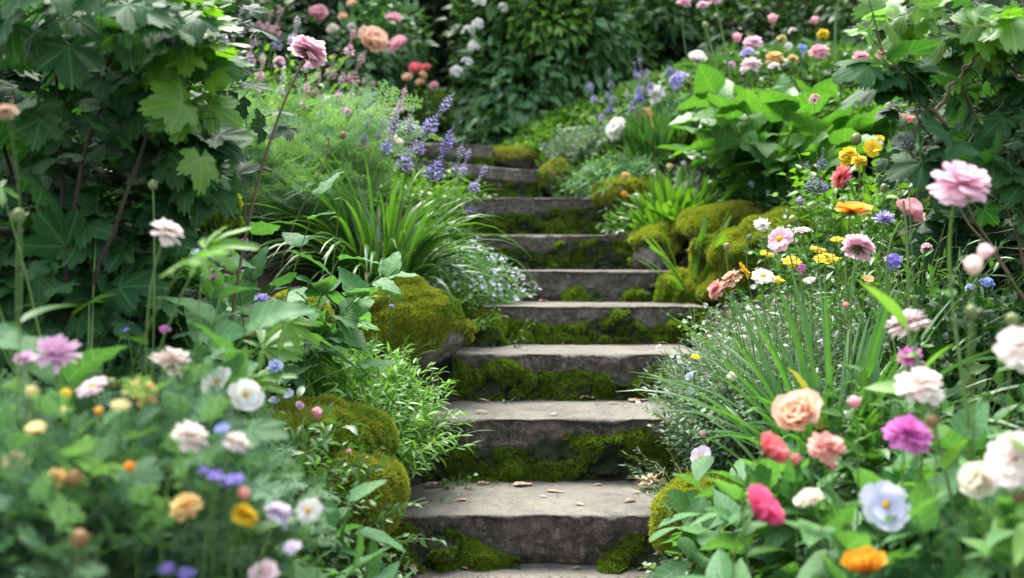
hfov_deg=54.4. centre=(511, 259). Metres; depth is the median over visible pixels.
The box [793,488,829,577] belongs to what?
rose flower
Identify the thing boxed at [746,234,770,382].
flower bud
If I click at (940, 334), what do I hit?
leafy clump
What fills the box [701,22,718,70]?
flower bud
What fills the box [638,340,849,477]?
silvery mound
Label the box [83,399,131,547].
ranunculus flower
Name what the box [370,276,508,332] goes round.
leafy mound
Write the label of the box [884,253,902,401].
flower cluster
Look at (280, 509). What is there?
double flower
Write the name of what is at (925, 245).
flower cluster
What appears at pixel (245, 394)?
open flower
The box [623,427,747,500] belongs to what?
silvery mound
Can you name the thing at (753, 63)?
double flower
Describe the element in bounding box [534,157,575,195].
mossy rock
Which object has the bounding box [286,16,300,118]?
flower spike
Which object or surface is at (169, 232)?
double flower
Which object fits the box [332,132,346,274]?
flower bud
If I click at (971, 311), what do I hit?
flower bud
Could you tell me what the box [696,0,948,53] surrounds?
leafy shrub
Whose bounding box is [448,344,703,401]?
stone step
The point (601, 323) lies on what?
stone step
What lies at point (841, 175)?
double flower
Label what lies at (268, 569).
double flower
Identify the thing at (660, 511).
mossy rock
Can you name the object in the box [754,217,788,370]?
scabious flower
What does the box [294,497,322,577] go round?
daisy
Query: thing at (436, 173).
flower spike
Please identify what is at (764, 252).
daisy
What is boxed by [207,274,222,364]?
open flower
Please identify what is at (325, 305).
mossy rock
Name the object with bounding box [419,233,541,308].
flowering mound
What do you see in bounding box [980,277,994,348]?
flower cluster
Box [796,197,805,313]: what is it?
flower bud
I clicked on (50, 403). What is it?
marigold foliage
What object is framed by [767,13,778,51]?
flower bud
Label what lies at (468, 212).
flower spike
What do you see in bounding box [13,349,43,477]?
scabious flower
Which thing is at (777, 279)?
daisy
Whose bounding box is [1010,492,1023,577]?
flower bud
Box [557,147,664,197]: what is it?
leafy mound
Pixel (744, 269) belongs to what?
daisy
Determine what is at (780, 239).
daisy
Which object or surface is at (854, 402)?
flower bud
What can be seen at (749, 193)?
leafy bush
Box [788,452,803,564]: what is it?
flower bud
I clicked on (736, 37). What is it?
flower bud
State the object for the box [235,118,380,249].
feathery plant
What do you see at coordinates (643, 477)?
fallen leaf
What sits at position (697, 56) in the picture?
rose flower
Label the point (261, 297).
scabious flower
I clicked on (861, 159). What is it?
double flower
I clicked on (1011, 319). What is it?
flower bud
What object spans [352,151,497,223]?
leafy mound
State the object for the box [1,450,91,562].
double flower
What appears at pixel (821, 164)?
flower spike
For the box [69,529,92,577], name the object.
flower bud
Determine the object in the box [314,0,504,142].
flowering shrub
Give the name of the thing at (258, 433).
lobed leaf plant
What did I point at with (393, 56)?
rose bush
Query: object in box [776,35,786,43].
flower cluster
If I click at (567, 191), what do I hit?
leafy mound
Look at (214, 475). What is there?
open flower
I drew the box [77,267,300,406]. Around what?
leafy clump
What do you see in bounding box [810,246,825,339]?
daisy
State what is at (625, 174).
flower cluster
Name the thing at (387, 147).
flower spike
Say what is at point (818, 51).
double flower
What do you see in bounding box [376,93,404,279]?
flower spike
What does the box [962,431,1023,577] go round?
double flower
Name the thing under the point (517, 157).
mossy rock
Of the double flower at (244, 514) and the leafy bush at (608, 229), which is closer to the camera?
the double flower at (244, 514)
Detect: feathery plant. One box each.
[192,54,444,224]
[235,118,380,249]
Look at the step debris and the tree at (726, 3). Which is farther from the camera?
the tree at (726, 3)
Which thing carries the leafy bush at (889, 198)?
on the soil ground at (264, 278)
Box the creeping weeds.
[21,48,996,533]
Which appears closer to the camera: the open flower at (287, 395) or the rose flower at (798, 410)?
the rose flower at (798, 410)
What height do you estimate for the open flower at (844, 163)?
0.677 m
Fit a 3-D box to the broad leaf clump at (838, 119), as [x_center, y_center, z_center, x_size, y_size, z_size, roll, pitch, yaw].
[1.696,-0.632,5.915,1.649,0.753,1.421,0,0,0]
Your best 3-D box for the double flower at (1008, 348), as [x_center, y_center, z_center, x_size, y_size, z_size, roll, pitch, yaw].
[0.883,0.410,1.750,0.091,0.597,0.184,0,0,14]
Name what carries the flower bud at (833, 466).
on the soil ground at (264, 278)
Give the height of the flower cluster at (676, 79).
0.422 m
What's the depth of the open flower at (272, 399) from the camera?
2.70 m
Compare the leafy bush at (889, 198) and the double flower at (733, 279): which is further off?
the leafy bush at (889, 198)
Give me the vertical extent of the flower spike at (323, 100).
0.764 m
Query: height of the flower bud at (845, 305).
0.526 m
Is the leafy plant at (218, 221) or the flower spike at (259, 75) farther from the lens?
the flower spike at (259, 75)
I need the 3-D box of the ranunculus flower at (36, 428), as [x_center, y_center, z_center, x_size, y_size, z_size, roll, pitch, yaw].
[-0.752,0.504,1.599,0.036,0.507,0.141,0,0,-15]
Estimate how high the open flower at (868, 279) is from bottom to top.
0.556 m
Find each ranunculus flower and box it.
[25,420,54,577]
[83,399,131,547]
[732,484,785,577]
[741,431,789,577]
[841,546,886,577]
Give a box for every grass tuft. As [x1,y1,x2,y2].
[360,316,442,371]
[421,426,491,460]
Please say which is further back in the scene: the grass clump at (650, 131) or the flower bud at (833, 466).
the grass clump at (650, 131)
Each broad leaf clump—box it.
[654,100,913,206]
[667,64,944,205]
[717,168,871,208]
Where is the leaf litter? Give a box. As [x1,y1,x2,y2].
[135,135,996,542]
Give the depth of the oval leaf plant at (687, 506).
2.52 m
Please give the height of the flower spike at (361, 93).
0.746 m
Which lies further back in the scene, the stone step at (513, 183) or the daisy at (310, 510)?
the stone step at (513, 183)
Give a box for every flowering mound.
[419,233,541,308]
[423,260,495,304]
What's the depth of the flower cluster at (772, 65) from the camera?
6.39 m
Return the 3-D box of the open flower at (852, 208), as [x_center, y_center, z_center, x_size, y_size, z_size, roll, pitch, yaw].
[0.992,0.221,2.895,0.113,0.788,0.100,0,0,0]
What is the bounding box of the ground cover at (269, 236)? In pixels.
[3,48,1023,424]
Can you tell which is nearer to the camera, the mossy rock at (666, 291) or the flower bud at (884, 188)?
the flower bud at (884, 188)
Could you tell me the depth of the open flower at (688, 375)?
3.30 m
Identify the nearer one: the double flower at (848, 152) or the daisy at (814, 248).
the daisy at (814, 248)
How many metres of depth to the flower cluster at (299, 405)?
2.70 m
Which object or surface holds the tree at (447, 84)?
on the soil ground at (264, 278)
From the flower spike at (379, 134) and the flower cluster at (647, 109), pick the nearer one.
the flower spike at (379, 134)
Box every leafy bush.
[195,42,369,165]
[249,75,430,163]
[595,193,667,234]
[670,80,768,135]
[681,36,884,92]
[700,181,808,210]
[738,194,929,318]
[754,220,1023,401]
[771,139,936,286]
[816,88,945,160]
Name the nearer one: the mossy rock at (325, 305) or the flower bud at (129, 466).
the flower bud at (129, 466)
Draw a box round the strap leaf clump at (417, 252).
[240,143,536,306]
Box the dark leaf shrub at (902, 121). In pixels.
[884,0,1021,215]
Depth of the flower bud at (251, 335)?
2.50 m
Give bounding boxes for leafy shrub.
[35,0,319,109]
[380,76,468,143]
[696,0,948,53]
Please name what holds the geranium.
on the soil ground at (264, 278)
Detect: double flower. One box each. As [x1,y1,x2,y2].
[0,103,73,445]
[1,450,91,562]
[46,468,66,574]
[119,379,159,507]
[120,217,183,405]
[148,347,191,455]
[160,420,207,577]
[170,492,223,577]
[201,432,250,577]
[228,502,259,577]
[230,35,326,320]
[248,558,279,577]
[258,500,293,576]
[677,0,696,128]
[697,1,710,66]
[707,279,749,446]
[708,0,731,80]
[721,270,758,399]
[740,57,762,89]
[743,36,762,87]
[765,51,783,86]
[807,431,846,575]
[808,44,829,82]
[817,28,829,44]
[830,165,860,297]
[836,414,932,577]
[839,146,858,303]
[841,234,875,395]
[850,155,866,293]
[852,51,868,174]
[875,50,886,66]
[876,307,930,546]
[894,366,944,562]
[916,187,918,283]
[927,160,998,461]
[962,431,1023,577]
[992,325,1023,492]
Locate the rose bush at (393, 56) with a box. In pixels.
[235,0,438,133]
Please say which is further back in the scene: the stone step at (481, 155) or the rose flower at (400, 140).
the stone step at (481, 155)
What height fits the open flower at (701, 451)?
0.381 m
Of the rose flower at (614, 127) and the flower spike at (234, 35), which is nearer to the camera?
the flower spike at (234, 35)
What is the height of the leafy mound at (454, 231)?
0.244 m
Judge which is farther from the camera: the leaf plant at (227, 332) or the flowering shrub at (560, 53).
the flowering shrub at (560, 53)
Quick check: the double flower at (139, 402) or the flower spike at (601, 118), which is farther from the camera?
the flower spike at (601, 118)
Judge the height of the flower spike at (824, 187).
0.854 m
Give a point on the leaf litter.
(447, 367)
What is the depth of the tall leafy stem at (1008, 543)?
1.80 m
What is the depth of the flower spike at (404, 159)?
4.30 m
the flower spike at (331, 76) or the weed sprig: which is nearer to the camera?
the weed sprig
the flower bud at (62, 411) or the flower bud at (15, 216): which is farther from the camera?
the flower bud at (15, 216)
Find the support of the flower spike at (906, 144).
on the soil ground at (264, 278)
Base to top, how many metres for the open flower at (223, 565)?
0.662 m
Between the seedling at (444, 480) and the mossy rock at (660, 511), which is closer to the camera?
the mossy rock at (660, 511)
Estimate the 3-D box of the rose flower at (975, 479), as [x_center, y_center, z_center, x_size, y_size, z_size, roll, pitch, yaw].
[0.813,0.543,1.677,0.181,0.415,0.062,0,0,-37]
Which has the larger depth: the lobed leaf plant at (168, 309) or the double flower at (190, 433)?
the lobed leaf plant at (168, 309)
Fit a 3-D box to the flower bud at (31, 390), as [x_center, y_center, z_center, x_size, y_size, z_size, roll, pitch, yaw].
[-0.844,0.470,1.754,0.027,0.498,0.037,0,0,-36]
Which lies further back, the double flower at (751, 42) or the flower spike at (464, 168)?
the double flower at (751, 42)
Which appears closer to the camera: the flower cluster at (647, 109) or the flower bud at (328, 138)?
the flower bud at (328, 138)
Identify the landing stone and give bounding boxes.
[402,562,651,577]
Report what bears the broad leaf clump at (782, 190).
on the soil ground at (264, 278)
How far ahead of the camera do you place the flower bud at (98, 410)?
1.70 m
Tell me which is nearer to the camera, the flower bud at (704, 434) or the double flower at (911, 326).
the double flower at (911, 326)
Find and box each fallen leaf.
[401,564,419,571]
[424,481,439,485]
[513,481,533,484]
[628,398,645,400]
[635,471,665,485]
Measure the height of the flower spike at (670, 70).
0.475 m
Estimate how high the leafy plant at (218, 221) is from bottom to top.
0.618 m
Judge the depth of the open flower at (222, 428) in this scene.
1.59 m
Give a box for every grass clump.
[538,98,588,126]
[611,88,704,165]
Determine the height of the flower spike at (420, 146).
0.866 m
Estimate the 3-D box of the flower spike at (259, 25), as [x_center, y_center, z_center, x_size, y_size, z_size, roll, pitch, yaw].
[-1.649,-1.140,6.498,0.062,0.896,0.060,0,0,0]
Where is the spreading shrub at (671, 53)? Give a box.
[615,9,730,85]
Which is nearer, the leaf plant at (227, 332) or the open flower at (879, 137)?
the leaf plant at (227, 332)
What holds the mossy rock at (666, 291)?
on the soil ground at (264, 278)
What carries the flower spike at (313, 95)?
on the soil ground at (264, 278)
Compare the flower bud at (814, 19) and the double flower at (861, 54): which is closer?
the double flower at (861, 54)
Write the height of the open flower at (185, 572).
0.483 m
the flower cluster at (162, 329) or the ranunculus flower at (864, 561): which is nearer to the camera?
the ranunculus flower at (864, 561)
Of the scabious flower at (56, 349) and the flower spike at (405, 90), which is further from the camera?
the flower spike at (405, 90)
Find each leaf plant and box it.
[0,246,316,441]
[0,323,288,570]
[86,295,402,413]
[131,170,419,414]
[212,406,375,575]
[244,430,446,577]
[271,480,412,577]
[639,526,738,577]
[649,455,823,577]
[674,532,930,577]
[688,436,1003,577]
[777,401,1023,577]
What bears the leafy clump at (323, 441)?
on the soil ground at (264, 278)
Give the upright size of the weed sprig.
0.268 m
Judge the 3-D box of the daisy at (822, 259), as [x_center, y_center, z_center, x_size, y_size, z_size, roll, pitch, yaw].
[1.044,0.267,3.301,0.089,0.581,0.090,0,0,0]
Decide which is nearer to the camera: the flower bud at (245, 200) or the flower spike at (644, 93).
the flower bud at (245, 200)
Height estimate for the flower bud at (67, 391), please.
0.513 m
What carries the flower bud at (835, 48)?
on the soil ground at (264, 278)
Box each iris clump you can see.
[616,258,1023,488]
[683,359,895,461]
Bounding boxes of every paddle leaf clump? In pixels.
[604,165,737,233]
[638,208,752,291]
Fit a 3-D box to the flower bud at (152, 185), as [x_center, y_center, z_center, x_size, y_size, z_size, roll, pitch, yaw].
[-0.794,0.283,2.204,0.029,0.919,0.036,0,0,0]
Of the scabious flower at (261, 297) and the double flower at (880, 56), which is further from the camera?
the double flower at (880, 56)
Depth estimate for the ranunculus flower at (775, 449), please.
2.00 m
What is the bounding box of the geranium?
[0,180,320,419]
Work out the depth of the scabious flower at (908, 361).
2.10 m
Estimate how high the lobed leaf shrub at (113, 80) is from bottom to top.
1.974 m
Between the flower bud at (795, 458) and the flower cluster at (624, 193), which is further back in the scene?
the flower cluster at (624, 193)
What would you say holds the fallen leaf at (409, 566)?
on the landing stone
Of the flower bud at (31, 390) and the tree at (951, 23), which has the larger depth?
the tree at (951, 23)
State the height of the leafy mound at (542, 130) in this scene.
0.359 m
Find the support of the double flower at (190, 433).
on the soil ground at (264, 278)
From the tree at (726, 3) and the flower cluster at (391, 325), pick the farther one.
the tree at (726, 3)
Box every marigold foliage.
[0,346,339,577]
[98,457,337,577]
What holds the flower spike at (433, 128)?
on the soil ground at (264, 278)
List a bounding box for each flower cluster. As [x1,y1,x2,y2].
[159,325,170,410]
[272,56,284,119]
[295,401,303,497]
[304,61,312,117]
[325,442,328,561]
[345,449,353,559]
[386,304,393,353]
[388,296,392,358]
[621,171,629,234]
[621,191,627,220]
[641,107,652,119]
[647,85,665,108]
[666,163,672,170]
[669,71,688,90]
[681,160,685,190]
[714,146,716,199]
[729,61,735,81]
[739,48,754,87]
[768,62,780,84]
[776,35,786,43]
[784,42,792,73]
[788,54,798,86]
[796,264,805,342]
[798,44,806,77]
[809,94,827,291]
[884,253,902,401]
[921,243,932,354]
[965,284,974,349]
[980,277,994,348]
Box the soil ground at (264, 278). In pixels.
[2,60,1020,577]
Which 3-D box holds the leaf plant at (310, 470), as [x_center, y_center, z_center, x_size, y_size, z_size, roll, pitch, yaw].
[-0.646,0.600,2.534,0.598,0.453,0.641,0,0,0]
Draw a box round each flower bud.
[11,208,28,418]
[23,385,41,470]
[58,406,69,467]
[58,469,84,568]
[60,388,72,472]
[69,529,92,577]
[93,406,102,575]
[106,378,119,514]
[122,461,136,577]
[147,180,158,402]
[236,486,252,567]
[243,119,246,269]
[244,325,254,419]
[279,137,329,286]
[311,407,322,555]
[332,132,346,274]
[700,431,715,483]
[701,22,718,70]
[722,243,751,376]
[726,372,763,431]
[732,33,741,84]
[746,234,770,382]
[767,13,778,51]
[788,215,810,369]
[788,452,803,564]
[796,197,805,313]
[808,16,818,82]
[829,462,837,550]
[834,0,841,101]
[843,302,848,378]
[846,395,861,527]
[849,133,871,299]
[880,183,893,401]
[902,200,909,371]
[923,415,938,569]
[961,255,982,557]
[964,305,980,553]
[969,243,994,559]
[1004,313,1019,517]
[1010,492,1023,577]
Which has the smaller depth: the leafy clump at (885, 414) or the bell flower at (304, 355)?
the leafy clump at (885, 414)
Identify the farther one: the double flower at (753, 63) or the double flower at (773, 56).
the double flower at (773, 56)
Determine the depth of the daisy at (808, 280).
3.21 m
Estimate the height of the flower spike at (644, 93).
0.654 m
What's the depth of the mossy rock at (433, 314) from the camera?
4.05 m
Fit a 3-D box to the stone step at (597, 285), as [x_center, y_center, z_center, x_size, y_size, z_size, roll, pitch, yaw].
[0.450,0.165,5.567,1.101,0.222,0.727,0,0,0]
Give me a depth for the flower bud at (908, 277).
2.60 m
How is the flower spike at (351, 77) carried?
on the soil ground at (264, 278)
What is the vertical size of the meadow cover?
1.613 m
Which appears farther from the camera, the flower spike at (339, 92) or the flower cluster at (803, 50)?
the flower cluster at (803, 50)
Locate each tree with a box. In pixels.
[274,0,474,87]
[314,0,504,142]
[419,0,675,94]
[465,0,839,36]
[653,0,904,37]
[766,0,984,41]
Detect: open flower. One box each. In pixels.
[123,327,134,413]
[152,249,222,395]
[158,562,175,577]
[160,422,304,577]
[174,467,248,577]
[177,567,196,577]
[201,366,237,499]
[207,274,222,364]
[207,470,225,575]
[220,481,234,577]
[226,473,243,577]
[227,378,267,569]
[268,396,279,445]
[283,388,294,476]
[283,540,300,577]
[685,371,698,446]
[690,445,713,484]
[834,201,872,384]
[839,160,850,265]
[859,481,911,575]
[861,275,873,350]
[863,139,882,299]
[873,135,884,227]
[900,113,914,194]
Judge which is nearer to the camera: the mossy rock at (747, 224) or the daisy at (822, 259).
the daisy at (822, 259)
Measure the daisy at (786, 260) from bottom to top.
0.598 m
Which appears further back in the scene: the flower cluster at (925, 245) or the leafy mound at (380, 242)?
the leafy mound at (380, 242)
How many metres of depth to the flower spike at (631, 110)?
6.80 m
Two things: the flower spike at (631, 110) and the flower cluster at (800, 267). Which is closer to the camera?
the flower cluster at (800, 267)
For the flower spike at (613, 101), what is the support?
on the soil ground at (264, 278)
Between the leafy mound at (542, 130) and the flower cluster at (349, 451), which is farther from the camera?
the leafy mound at (542, 130)
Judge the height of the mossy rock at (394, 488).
0.331 m
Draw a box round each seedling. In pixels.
[342,540,418,577]
[423,494,459,512]
[437,471,477,489]
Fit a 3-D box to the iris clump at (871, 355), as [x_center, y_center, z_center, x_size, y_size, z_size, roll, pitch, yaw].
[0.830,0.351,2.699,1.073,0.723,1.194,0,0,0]
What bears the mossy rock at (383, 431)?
on the soil ground at (264, 278)
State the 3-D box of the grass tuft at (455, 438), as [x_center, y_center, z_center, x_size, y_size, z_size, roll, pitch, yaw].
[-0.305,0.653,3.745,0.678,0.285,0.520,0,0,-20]
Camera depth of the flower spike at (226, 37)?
5.59 m
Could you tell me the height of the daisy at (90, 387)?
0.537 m
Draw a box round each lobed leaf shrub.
[0,0,301,420]
[831,0,1023,329]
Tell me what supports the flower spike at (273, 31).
on the soil ground at (264, 278)
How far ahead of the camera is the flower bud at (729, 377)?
3.00 m
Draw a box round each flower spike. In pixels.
[214,32,228,42]
[229,5,244,90]
[244,35,255,93]
[254,54,264,103]
[255,19,263,68]
[261,10,272,82]
[266,7,283,92]
[270,36,282,95]
[276,69,285,108]
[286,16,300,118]
[298,75,309,145]
[310,73,321,127]
[313,92,325,174]
[323,54,337,129]
[331,73,345,211]
[339,80,354,210]
[340,30,355,110]
[345,50,365,95]
[353,78,364,147]
[354,112,370,199]
[359,129,397,275]
[364,140,417,280]
[368,110,385,213]
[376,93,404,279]
[382,106,398,236]
[390,84,406,172]
[399,105,415,249]
[400,93,453,271]
[401,124,453,270]
[407,125,426,206]
[432,165,487,285]
[435,147,471,282]
[438,207,480,289]
[439,135,466,288]
[586,81,591,133]
[588,83,598,128]
[598,108,604,136]
[606,93,615,115]
[607,69,619,139]
[626,89,635,154]
[633,62,642,116]
[633,89,644,127]
[637,51,647,112]
[645,69,655,113]
[665,62,673,97]
[804,162,842,364]
[815,147,833,403]
[815,179,845,341]
[898,121,916,366]
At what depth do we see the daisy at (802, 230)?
3.60 m
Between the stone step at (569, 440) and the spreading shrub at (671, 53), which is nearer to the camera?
the stone step at (569, 440)
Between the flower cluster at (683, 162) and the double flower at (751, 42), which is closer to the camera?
the flower cluster at (683, 162)
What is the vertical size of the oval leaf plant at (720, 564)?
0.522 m
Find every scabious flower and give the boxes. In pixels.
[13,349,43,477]
[18,334,82,462]
[255,292,270,373]
[266,358,288,569]
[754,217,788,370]
[872,210,895,369]
[896,346,925,465]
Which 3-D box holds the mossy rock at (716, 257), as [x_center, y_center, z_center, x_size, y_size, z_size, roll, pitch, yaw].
[1.252,0.028,5.126,0.722,0.410,0.636,0,0,0]
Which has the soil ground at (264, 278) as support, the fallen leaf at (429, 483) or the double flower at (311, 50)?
the double flower at (311, 50)
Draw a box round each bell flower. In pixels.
[264,298,275,400]
[304,319,307,394]
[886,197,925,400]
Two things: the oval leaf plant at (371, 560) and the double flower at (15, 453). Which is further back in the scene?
the oval leaf plant at (371, 560)
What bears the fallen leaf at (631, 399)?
on the stone step at (569, 440)
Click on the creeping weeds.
(659, 102)
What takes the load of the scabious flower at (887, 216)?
on the soil ground at (264, 278)
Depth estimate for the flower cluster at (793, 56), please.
6.59 m
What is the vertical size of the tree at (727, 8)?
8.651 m
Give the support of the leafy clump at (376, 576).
on the soil ground at (264, 278)
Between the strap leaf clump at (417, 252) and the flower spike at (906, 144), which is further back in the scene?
the strap leaf clump at (417, 252)
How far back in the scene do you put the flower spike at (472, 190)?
4.30 m
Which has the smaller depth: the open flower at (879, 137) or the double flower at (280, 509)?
the double flower at (280, 509)
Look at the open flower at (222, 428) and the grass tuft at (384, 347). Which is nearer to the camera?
the open flower at (222, 428)
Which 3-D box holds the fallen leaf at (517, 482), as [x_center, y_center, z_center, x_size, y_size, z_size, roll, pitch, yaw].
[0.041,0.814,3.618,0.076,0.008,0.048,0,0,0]
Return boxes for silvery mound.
[539,121,626,165]
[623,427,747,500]
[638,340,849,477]
[677,283,913,378]
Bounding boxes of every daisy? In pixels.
[57,376,107,505]
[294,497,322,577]
[691,353,699,418]
[729,262,752,384]
[751,268,778,385]
[760,250,773,343]
[767,226,795,363]
[774,276,784,350]
[782,256,801,351]
[792,227,809,342]
[803,277,815,346]
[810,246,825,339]
[813,253,840,303]
[830,236,844,342]
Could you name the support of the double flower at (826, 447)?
on the soil ground at (264, 278)
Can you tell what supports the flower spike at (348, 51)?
on the soil ground at (264, 278)
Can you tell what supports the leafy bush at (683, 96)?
on the soil ground at (264, 278)
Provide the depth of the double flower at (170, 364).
1.84 m
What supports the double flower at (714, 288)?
on the soil ground at (264, 278)
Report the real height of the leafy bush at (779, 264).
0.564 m
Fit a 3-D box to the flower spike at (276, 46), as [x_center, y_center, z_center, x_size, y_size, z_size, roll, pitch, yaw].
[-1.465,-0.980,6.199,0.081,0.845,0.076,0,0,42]
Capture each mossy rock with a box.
[244,393,400,470]
[270,288,336,323]
[296,449,410,556]
[340,273,476,370]
[395,414,421,462]
[464,309,512,346]
[491,143,542,168]
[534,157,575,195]
[587,174,649,215]
[628,221,685,269]
[648,471,736,568]
[652,266,706,305]
[671,198,768,240]
[685,226,794,303]
[736,205,854,264]
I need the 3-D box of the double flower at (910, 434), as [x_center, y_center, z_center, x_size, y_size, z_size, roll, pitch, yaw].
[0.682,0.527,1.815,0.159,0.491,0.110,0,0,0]
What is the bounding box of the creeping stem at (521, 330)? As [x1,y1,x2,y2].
[475,318,537,348]
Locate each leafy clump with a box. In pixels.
[0,321,221,461]
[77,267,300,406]
[104,536,388,577]
[107,369,370,501]
[712,412,991,563]
[742,344,1023,502]
[849,267,1023,414]
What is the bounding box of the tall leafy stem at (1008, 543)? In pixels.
[860,282,1023,577]
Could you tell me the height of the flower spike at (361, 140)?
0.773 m
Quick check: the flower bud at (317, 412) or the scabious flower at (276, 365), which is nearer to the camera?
the scabious flower at (276, 365)
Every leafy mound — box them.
[242,332,484,482]
[333,218,465,262]
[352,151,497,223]
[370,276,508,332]
[414,214,482,245]
[502,124,561,152]
[550,158,605,197]
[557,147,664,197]
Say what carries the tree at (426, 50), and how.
on the soil ground at (264, 278)
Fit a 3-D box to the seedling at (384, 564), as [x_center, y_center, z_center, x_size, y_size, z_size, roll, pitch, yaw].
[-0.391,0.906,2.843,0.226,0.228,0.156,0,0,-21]
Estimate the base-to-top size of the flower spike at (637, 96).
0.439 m
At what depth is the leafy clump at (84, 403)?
2.38 m
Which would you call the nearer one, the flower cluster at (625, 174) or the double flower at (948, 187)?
the double flower at (948, 187)
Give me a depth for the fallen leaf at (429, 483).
3.60 m
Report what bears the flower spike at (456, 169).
on the soil ground at (264, 278)
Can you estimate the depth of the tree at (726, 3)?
11.66 m
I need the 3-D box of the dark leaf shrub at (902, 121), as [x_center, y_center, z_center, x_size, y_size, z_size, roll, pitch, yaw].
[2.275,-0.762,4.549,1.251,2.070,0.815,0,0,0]
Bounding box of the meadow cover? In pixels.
[3,42,976,197]
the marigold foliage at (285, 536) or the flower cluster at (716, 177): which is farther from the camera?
the flower cluster at (716, 177)
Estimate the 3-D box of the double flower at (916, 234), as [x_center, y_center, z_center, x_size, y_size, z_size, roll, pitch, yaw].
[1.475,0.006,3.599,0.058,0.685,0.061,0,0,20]
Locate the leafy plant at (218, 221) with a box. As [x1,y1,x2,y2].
[181,194,244,285]
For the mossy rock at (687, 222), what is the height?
0.307 m
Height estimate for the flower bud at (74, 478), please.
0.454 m
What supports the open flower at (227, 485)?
on the soil ground at (264, 278)
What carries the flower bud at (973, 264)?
on the soil ground at (264, 278)
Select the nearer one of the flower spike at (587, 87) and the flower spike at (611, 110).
the flower spike at (611, 110)
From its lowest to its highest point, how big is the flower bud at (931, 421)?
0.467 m
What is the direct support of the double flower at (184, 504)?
on the soil ground at (264, 278)
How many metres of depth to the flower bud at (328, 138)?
4.41 m
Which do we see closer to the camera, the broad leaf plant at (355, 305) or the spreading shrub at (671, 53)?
the broad leaf plant at (355, 305)
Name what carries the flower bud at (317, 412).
on the soil ground at (264, 278)
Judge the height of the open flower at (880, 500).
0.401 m
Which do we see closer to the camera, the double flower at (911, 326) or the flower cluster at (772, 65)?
the double flower at (911, 326)
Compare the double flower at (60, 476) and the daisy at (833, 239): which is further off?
the daisy at (833, 239)
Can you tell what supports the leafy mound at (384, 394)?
on the soil ground at (264, 278)
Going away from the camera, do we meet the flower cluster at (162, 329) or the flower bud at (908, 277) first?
the flower cluster at (162, 329)
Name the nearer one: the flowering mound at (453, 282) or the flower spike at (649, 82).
the flowering mound at (453, 282)
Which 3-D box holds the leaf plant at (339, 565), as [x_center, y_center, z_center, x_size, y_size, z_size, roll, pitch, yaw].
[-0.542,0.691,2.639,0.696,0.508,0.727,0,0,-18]
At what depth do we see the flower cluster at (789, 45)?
6.98 m
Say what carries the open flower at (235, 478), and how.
on the soil ground at (264, 278)
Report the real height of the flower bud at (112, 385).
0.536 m
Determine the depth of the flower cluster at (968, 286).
3.00 m
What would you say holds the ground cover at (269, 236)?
on the soil ground at (264, 278)
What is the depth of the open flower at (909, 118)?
4.60 m
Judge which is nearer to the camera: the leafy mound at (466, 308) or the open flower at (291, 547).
the open flower at (291, 547)
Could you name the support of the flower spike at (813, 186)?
on the soil ground at (264, 278)
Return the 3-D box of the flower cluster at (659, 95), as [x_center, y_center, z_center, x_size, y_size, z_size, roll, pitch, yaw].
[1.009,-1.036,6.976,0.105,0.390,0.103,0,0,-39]
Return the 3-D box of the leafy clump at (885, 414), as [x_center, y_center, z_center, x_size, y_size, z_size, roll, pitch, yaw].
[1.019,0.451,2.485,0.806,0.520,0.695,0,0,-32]
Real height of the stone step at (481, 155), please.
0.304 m
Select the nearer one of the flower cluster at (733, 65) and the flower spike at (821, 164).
the flower spike at (821, 164)
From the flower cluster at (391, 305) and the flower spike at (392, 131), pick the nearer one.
the flower cluster at (391, 305)
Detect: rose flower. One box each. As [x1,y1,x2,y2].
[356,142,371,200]
[384,135,402,203]
[605,117,625,163]
[688,50,707,107]
[771,388,823,550]
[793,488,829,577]
[958,462,996,576]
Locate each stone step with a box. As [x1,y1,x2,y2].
[377,480,685,574]
[378,140,494,171]
[399,158,542,201]
[414,399,690,482]
[439,198,611,234]
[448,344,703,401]
[469,235,633,272]
[482,301,707,346]
[495,270,669,301]
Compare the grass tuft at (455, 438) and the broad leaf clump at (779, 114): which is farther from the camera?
the broad leaf clump at (779, 114)
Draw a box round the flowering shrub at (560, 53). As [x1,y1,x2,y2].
[433,0,719,146]
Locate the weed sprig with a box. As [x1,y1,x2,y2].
[659,302,735,350]
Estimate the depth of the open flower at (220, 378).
1.95 m
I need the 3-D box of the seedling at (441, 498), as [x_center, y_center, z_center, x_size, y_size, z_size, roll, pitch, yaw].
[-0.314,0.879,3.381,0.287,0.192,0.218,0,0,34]
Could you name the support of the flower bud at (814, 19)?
on the soil ground at (264, 278)
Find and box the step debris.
[410,268,692,577]
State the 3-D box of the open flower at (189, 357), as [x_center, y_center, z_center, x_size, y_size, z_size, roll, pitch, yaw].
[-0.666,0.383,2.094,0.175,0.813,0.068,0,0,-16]
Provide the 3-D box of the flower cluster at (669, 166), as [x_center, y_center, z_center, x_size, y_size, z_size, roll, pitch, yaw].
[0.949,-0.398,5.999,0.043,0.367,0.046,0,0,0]
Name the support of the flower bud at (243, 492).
on the soil ground at (264, 278)
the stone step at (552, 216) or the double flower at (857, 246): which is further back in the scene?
the stone step at (552, 216)

